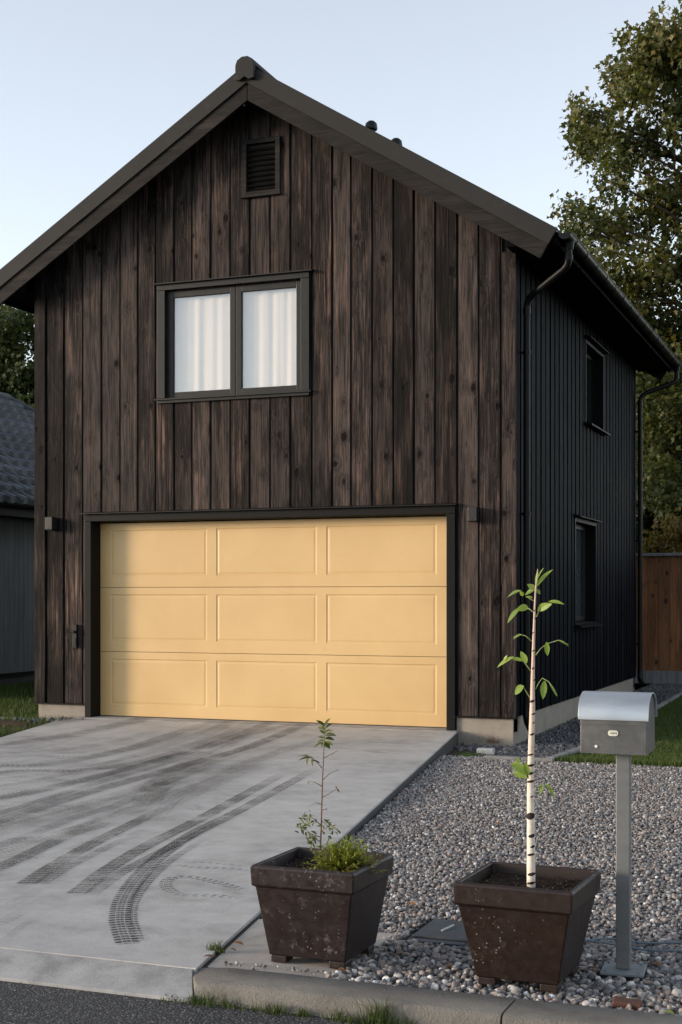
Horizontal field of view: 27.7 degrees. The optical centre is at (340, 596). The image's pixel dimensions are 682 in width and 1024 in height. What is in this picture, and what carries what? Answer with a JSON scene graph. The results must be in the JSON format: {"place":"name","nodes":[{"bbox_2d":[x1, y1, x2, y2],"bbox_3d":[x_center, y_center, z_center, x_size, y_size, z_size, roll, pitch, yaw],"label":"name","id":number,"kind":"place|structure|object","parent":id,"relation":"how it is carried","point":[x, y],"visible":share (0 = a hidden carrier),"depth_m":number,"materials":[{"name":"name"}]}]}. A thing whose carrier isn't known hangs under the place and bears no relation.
{"place":"outdoors","nodes":[
{"label":"outdoors","id":0,"kind":"place"},
{"bbox_2d":[0,304,34,408],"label":"green tree","id":1,"kind":"object","parent":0,"point":[17,377],"visible":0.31,"depth_m":41.61,"materials":[{"name":"green plant"}]},
{"bbox_2d":[0,679,75,736],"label":"lawn","id":2,"kind":"structure","parent":0,"point":[5,734],"depth_m":19.28,"materials":[{"name":"plant"}]},
{"bbox_2d":[0,720,28,728],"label":"timber log","id":3,"kind":"object","parent":2,"relation":"on","point":[13,723],"visible":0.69,"depth_m":16.13,"materials":[{"name":"brown wood"}]},
{"bbox_2d":[14,717,83,723],"bbox_3d":[-3.579,1.530,16.938,0.989,0.102,0.575,0,0,21],"label":"rubble","id":4,"kind":"object","parent":2,"relation":"on","point":[36,720],"visible":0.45,"depth_m":16.92,"materials":[{"name":"grey gravel"}]},
{"bbox_2d":[0,948,192,1002],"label":"apron strip","id":5,"kind":"object","parent":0,"point":[101,975],"visible":0.65,"depth_m":5.60,"materials":[{"name":"concrete"}]},
{"bbox_2d":[0,981,370,1023],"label":"road","id":6,"kind":"structure","parent":0,"point":[27,1003],"depth_m":5.24,"materials":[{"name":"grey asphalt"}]},
{"bbox_2d":[160,994,186,1002],"bbox_3d":[-0.645,1.560,5.369,0.159,0.029,0.072,0,0,21],"label":"grass tuft","id":7,"kind":"object","parent":6,"relation":"on","point":[172,997],"visible":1,"depth_m":5.37,"materials":[{"name":"green plant"}]},
{"bbox_2d":[173,992,200,1004],"bbox_3d":[-0.593,1.556,5.360,0.122,0.039,0.058,0,0,21],"label":"grass tuft","id":8,"kind":"object","parent":6,"relation":"on","point":[193,1001],"visible":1,"depth_m":5.34,"materials":[{"name":"green plant"}]},
{"bbox_2d":[187,990,237,1009],"bbox_3d":[-0.499,1.546,5.320,0.205,0.058,0.123,0,0,37],"label":"grass tuft","id":9,"kind":"object","parent":6,"relation":"on","point":[203,1001],"visible":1,"depth_m":5.32,"materials":[{"name":"green plant"}]},
{"bbox_2d":[216,998,248,1010],"bbox_3d":[-0.416,1.558,5.279,0.156,0.033,0.070,0,0,21],"label":"grass tuft","id":10,"kind":"object","parent":6,"relation":"on","point":[234,1006],"visible":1,"depth_m":5.29,"materials":[{"name":"green plant"}]},
{"bbox_2d":[232,1003,278,1012],"bbox_3d":[-0.327,1.556,5.253,0.185,0.038,0.062,0,0,21],"label":"grass tuft","id":11,"kind":"object","parent":6,"relation":"on","point":[256,1009],"visible":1,"depth_m":5.25,"materials":[{"name":"green plant"}]},
{"bbox_2d":[252,1000,293,1015],"bbox_3d":[-0.242,1.548,5.220,0.105,0.053,0.166,0,0,-42],"label":"grass tuft","id":12,"kind":"object","parent":6,"relation":"on","point":[275,1010],"visible":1,"depth_m":5.22,"materials":[{"name":"green plant"}]},
{"bbox_2d":[290,1006,311,1016],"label":"grass tuft","id":13,"kind":"object","parent":6,"relation":"on","point":[301,1014],"visible":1,"depth_m":5.18,"materials":[{"name":"green plant"}]},
{"bbox_2d":[321,1006,354,1022],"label":"grass tuft","id":14,"kind":"object","parent":6,"relation":"on","point":[338,1018],"visible":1,"depth_m":5.13,"materials":[{"name":"green plant"}]},
{"bbox_2d":[340,1013,370,1023],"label":"grass tuft","id":15,"kind":"object","parent":6,"relation":"on","point":[358,1019],"visible":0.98,"depth_m":5.09,"materials":[{"name":"green plant"}]},
{"bbox_2d":[354,986,404,1023],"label":"grass tuft","id":16,"kind":"object","parent":6,"relation":"on","point":[378,1019],"visible":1,"depth_m":5.07,"materials":[{"name":"green plant"}]},
{"bbox_2d":[384,1010,418,1023],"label":"grass tuft","id":17,"kind":"object","parent":6,"relation":"on","point":[400,1019],"visible":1,"depth_m":5.04,"materials":[{"name":"green plant"}]},
{"bbox_2d":[193,967,681,1023],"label":"kerb","id":18,"kind":"structure","parent":6,"relation":"on","point":[314,996],"depth_m":5.15,"materials":[{"name":"concrete"}]},
{"bbox_2d":[0,718,456,971],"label":"driveway","id":19,"kind":"structure","parent":0,"point":[143,842],"depth_m":9.38,"materials":[{"name":"concrete"}]},
{"bbox_2d":[201,919,257,967],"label":"joint dirt","id":20,"kind":"structure","parent":19,"relation":"on","point":[227,945],"depth_m":6.04,"materials":[{"name":"black soil"}]},
{"bbox_2d":[205,939,225,953],"bbox_3d":[-0.534,1.481,5.855,0.104,0.057,0.131,0,0,-37],"label":"grass tuft","id":21,"kind":"object","parent":20,"relation":"on","point":[218,949],"visible":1,"depth_m":5.85,"materials":[{"name":"green plant"}]},
{"bbox_2d":[78,716,458,732],"bbox_3d":[-0.894,1.598,16.434,4.860,0.204,0.588,0,0,21],"label":"threshold","id":22,"kind":"object","parent":19,"relation":"on","point":[276,723],"visible":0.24,"depth_m":16.27,"materials":[{"name":"concrete"}]},
{"bbox_2d":[256,733,458,918],"bbox_3d":[0.450,1.606,10.901,0.012,0.188,8.985,0,0,11],"label":"driveway edging","id":23,"kind":"object","parent":19,"relation":"on","point":[447,747],"visible":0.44,"depth_m":11.21,"materials":[{"name":"grey concrete"}]},
{"bbox_2d":[0,0,681,366],"label":"sky","id":24,"kind":"structure","parent":0,"point":[479,90],"materials":[{"name":"blue"}]},
{"bbox_2d":[224,754,681,1015],"bbox_3d":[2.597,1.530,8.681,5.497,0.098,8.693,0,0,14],"label":"gravel","id":25,"kind":"structure","parent":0,"point":[389,964],"depth_m":8.08,"materials":[{"name":"grey gravel"}]},
{"bbox_2d":[208,919,393,978],"bbox_3d":[-0.199,1.580,5.955,0.724,0.140,0.835,0,0,21],"label":"pad","id":26,"kind":"object","parent":25,"relation":"on","point":[252,950],"visible":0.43,"depth_m":5.75,"materials":[{"name":"concrete"}]},
{"bbox_2d":[250,847,393,968],"bbox_3d":[-0.074,1.303,5.786,0.460,0.406,0.460,0,0,23],"label":"planter","id":27,"kind":"object","parent":26,"relation":"on","point":[332,917],"visible":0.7,"depth_m":5.62,"materials":[{"name":"ceramic"}]},
{"bbox_2d":[295,719,340,865],"bbox_3d":[-0.100,0.829,5.786,0.210,0.640,0.103,0,0,21],"label":"thin sapling","id":28,"kind":"object","parent":27,"relation":"on","point":[327,743],"visible":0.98,"depth_m":5.78,"materials":[{"name":"green plant"}]},
{"bbox_2d":[303,835,388,873],"bbox_3d":[0.026,1.068,5.718,0.389,0.160,0.253,0,0,21],"label":"dwarf shrub","id":29,"kind":"object","parent":27,"relation":"on","point":[345,857],"visible":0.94,"depth_m":5.69,"materials":[{"name":"green plant"}]},
{"bbox_2d":[405,919,468,947],"bbox_3d":[0.492,1.535,6.264,0.300,0.050,0.440,0,0,21],"label":"drain cover","id":30,"kind":"object","parent":25,"relation":"on","point":[449,933],"visible":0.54,"depth_m":6.20,"materials":[{"name":"grey plastic"}]},
{"bbox_2d":[453,861,600,992],"bbox_3d":[0.737,1.300,5.435,0.470,0.404,0.470,0,0,24],"label":"planter","id":31,"kind":"object","parent":25,"relation":"on","point":[516,928],"visible":0.96,"depth_m":5.28,"materials":[{"name":"ceramic"}]},
{"bbox_2d":[498,569,568,887],"bbox_3d":[0.753,0.525,5.436,0.287,1.278,0.064,0,0,18],"label":"young birch","id":32,"kind":"object","parent":31,"relation":"on","point":[525,770],"visible":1,"depth_m":5.43,"materials":[{"name":"green plant"}]},
{"bbox_2d":[578,691,656,977],"bbox_3d":[1.124,0.951,5.609,0.280,1.127,0.233,0,0,21],"label":"mailbox","id":33,"kind":"object","parent":25,"relation":"on","point":[621,725],"visible":1,"depth_m":5.55,"materials":[{"name":"grey metal"}]},
{"bbox_2d":[612,996,642,1010],"bbox_3d":[1.058,1.509,5.103,0.110,0.038,0.060,5,7,15],"label":"brick fragment","id":34,"kind":"object","parent":25,"relation":"on","point":[623,1002],"visible":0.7,"depth_m":5.08,"materials":[{"name":"red brick"}]},
{"bbox_2d":[585,939,681,951],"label":"cable","id":35,"kind":"object","parent":25,"relation":"on","point":[643,949],"visible":0.75,"depth_m":5.88,"materials":[{"name":"black plastic"}]},
{"bbox_2d":[585,937,681,943],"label":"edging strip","id":36,"kind":"object","parent":25,"relation":"on","point":[669,942],"visible":0.79,"depth_m":5.99,"materials":[{"name":"grey plastic"}]},
{"bbox_2d":[446,745,525,755],"bbox_3d":[1.453,1.622,14.421,0.949,0.069,1.850,0,0,21],"label":"corner bed","id":37,"kind":"object","parent":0,"point":[463,751],"visible":0.18,"depth_m":14.52,"materials":[{"name":"green plant"}]},
{"bbox_2d":[456,753,481,756],"bbox_3d":[1.300,1.579,13.759,0.340,0.048,0.240,0,0,21],"label":"moss cushion","id":38,"kind":"object","parent":37,"relation":"on","point":[468,754],"visible":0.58,"depth_m":13.75,"materials":[{"name":"green plant"}]},
{"bbox_2d":[477,748,494,754],"bbox_3d":[1.457,1.583,13.913,0.170,0.105,0.120,0,0,14],"label":"stone block","id":39,"kind":"object","parent":37,"relation":"on","point":[489,751],"depth_m":13.86,"materials":[{"name":"grey stone"}]},
{"bbox_2d":[478,735,499,742],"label":"grass tuft","id":40,"kind":"object","parent":37,"relation":"on","point":[492,739],"visible":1,"depth_m":15.27,"materials":[{"name":"green plant"}]},
{"bbox_2d":[451,742,543,751],"bbox_3d":[1.488,1.630,14.898,1.540,0.082,0.819,0,0,21],"label":"rubble","id":41,"kind":"object","parent":37,"relation":"on","point":[472,747],"visible":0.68,"depth_m":14.77,"materials":[{"name":"grey gravel"}]},
{"bbox_2d":[547,0,681,530],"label":"broadleaf tree","id":42,"kind":"object","parent":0,"point":[655,60],"visible":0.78,"depth_m":29.10,"materials":[{"name":"green plant"}]},
{"bbox_2d":[555,695,681,766],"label":"lawn","id":43,"kind":"structure","parent":0,"point":[675,718],"depth_m":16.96,"materials":[{"name":"plant"}]},
{"bbox_2d":[558,755,681,767],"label":"grass","id":44,"kind":"structure","parent":43,"relation":"on","point":[642,763],"depth_m":12.89,"materials":[{"name":"green plant"}]},
{"bbox_2d":[634,683,649,689],"bbox_3d":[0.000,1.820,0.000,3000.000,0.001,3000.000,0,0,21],"label":"ground","id":45,"kind":"structure","parent":0,"point":[637,686],"depth_m":27.91,"materials":[{"name":"soil"}]},
{"bbox_2d":[0,392,34,685],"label":"neighbouring house","id":46,"kind":"structure","parent":45,"relation":"on","point":[17,541],"depth_m":24.32,"materials":[{"name":"black"}]},
{"bbox_2d":[0,56,681,746],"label":"house","id":47,"kind":"structure","parent":45,"relation":"on","point":[312,544],"depth_m":16.38,"materials":[{"name":"black wood"}]},
{"bbox_2d":[45,517,56,530],"bbox_3d":[-3.620,-0.907,17.258,0.104,0.166,0.134,0,0,21],"label":"wall lamp","id":48,"kind":"object","parent":47,"relation":"attached to","point":[50,523],"visible":1,"depth_m":17.21,"materials":[{"name":"black metal"}]},
{"bbox_2d":[175,285,232,391],"bbox_3d":[-1.679,-3.066,16.702,1.015,1.423,0.026,0,0,21],"label":"curtain","id":49,"kind":"object","parent":47,"relation":"hanging from","point":[202,343],"visible":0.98,"depth_m":16.70,"materials":[{"name":"white fabric"}]},
{"bbox_2d":[153,269,313,403],"bbox_3d":[-1.270,-3.071,16.456,2.075,1.465,0.215,0,0,21],"label":"gable window","id":50,"kind":"structure","parent":47,"relation":"in","point":[166,293],"depth_m":16.45,"materials":[{"name":"paint"}]},
{"bbox_2d":[242,279,299,387],"bbox_3d":[-0.771,-3.066,16.354,0.911,1.423,0.028,0,0,21],"label":"curtain","id":51,"kind":"object","parent":47,"relation":"hanging from","point":[269,338],"visible":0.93,"depth_m":16.38,"materials":[{"name":"white fabric"}]},
{"bbox_2d":[101,516,445,727],"bbox_3d":[-0.868,0.292,16.507,4.583,2.407,0.050,0,0,21],"label":"garage door","id":52,"kind":"structure","parent":47,"relation":"in","point":[335,592],"depth_m":16.44,"materials":[{"name":"yellow metal"}]},
{"bbox_2d":[468,507,478,521],"bbox_3d":[1.468,-0.907,15.291,0.104,0.166,0.134,0,0,21],"label":"wall lamp","id":53,"kind":"object","parent":47,"relation":"attached to","point":[473,514],"visible":1,"depth_m":15.24,"materials":[{"name":"black metal"}]},
{"bbox_2d":[576,530,580,620],"bbox_3d":[3.194,-0.320,19.050,0.013,1.420,1.201,0,0,21],"label":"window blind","id":54,"kind":"object","parent":47,"relation":"attached to","point":[578,572],"depth_m":19.39,"materials":[{"name":"black"}]},
{"bbox_2d":[574,514,602,627],"bbox_3d":[3.299,-0.339,18.902,0.290,1.502,1.560,0,0,21],"label":"side window","id":55,"kind":"structure","parent":47,"relation":"in","point":[588,618],"depth_m":19.55,"materials":[{"name":"paint"}]},
{"bbox_2d":[584,335,609,435],"bbox_3d":[3.532,-2.954,19.506,0.290,1.232,1.425,0,0,21],"label":"side window","id":56,"kind":"structure","parent":47,"relation":"in","point":[594,353],"depth_m":20.08,"materials":[{"name":"black glass"}]},
{"bbox_2d":[483,691,681,762],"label":"path edging","id":57,"kind":"object","parent":45,"relation":"on","point":[573,750],"visible":0.22,"depth_m":13.29,"materials":[{"name":"concrete"}]},
{"bbox_2d":[635,553,681,683],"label":"fence","id":58,"kind":"object","parent":45,"relation":"on","point":[662,613],"visible":0.14,"depth_m":24.69,"materials":[{"name":"brown wood"}]},
{"bbox_2d":[636,318,681,556],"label":"dark green tree","id":59,"kind":"object","parent":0,"point":[647,521],"visible":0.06,"depth_m":31.60,"materials":[{"name":"green plant"}]},
{"bbox_2d":[642,506,681,556],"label":"yellow bush","id":60,"kind":"object","parent":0,"point":[676,537],"visible":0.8,"depth_m":26.55,"materials":[{"name":"green plant"}]},
{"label":"side bed","id":61,"kind":"structure","parent":0,"visible":0},
{"bbox_2d":[472,683,681,757],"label":"dark chippings","id":62,"kind":"object","parent":61,"relation":"on","point":[562,741],"visible":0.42,"depth_m":16.04,"materials":[{"name":"grey gravel"}]},
{"bbox_2d":[497,754,535,756],"bbox_3d":[1.680,1.633,13.524,0.380,0.135,0.400,0,0,21],"label":"drain box","id":63,"kind":"object","parent":62,"relation":"on","point":[513,755],"visible":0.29,"depth_m":13.59,"materials":[{"name":"grey plastic"}]}
]}

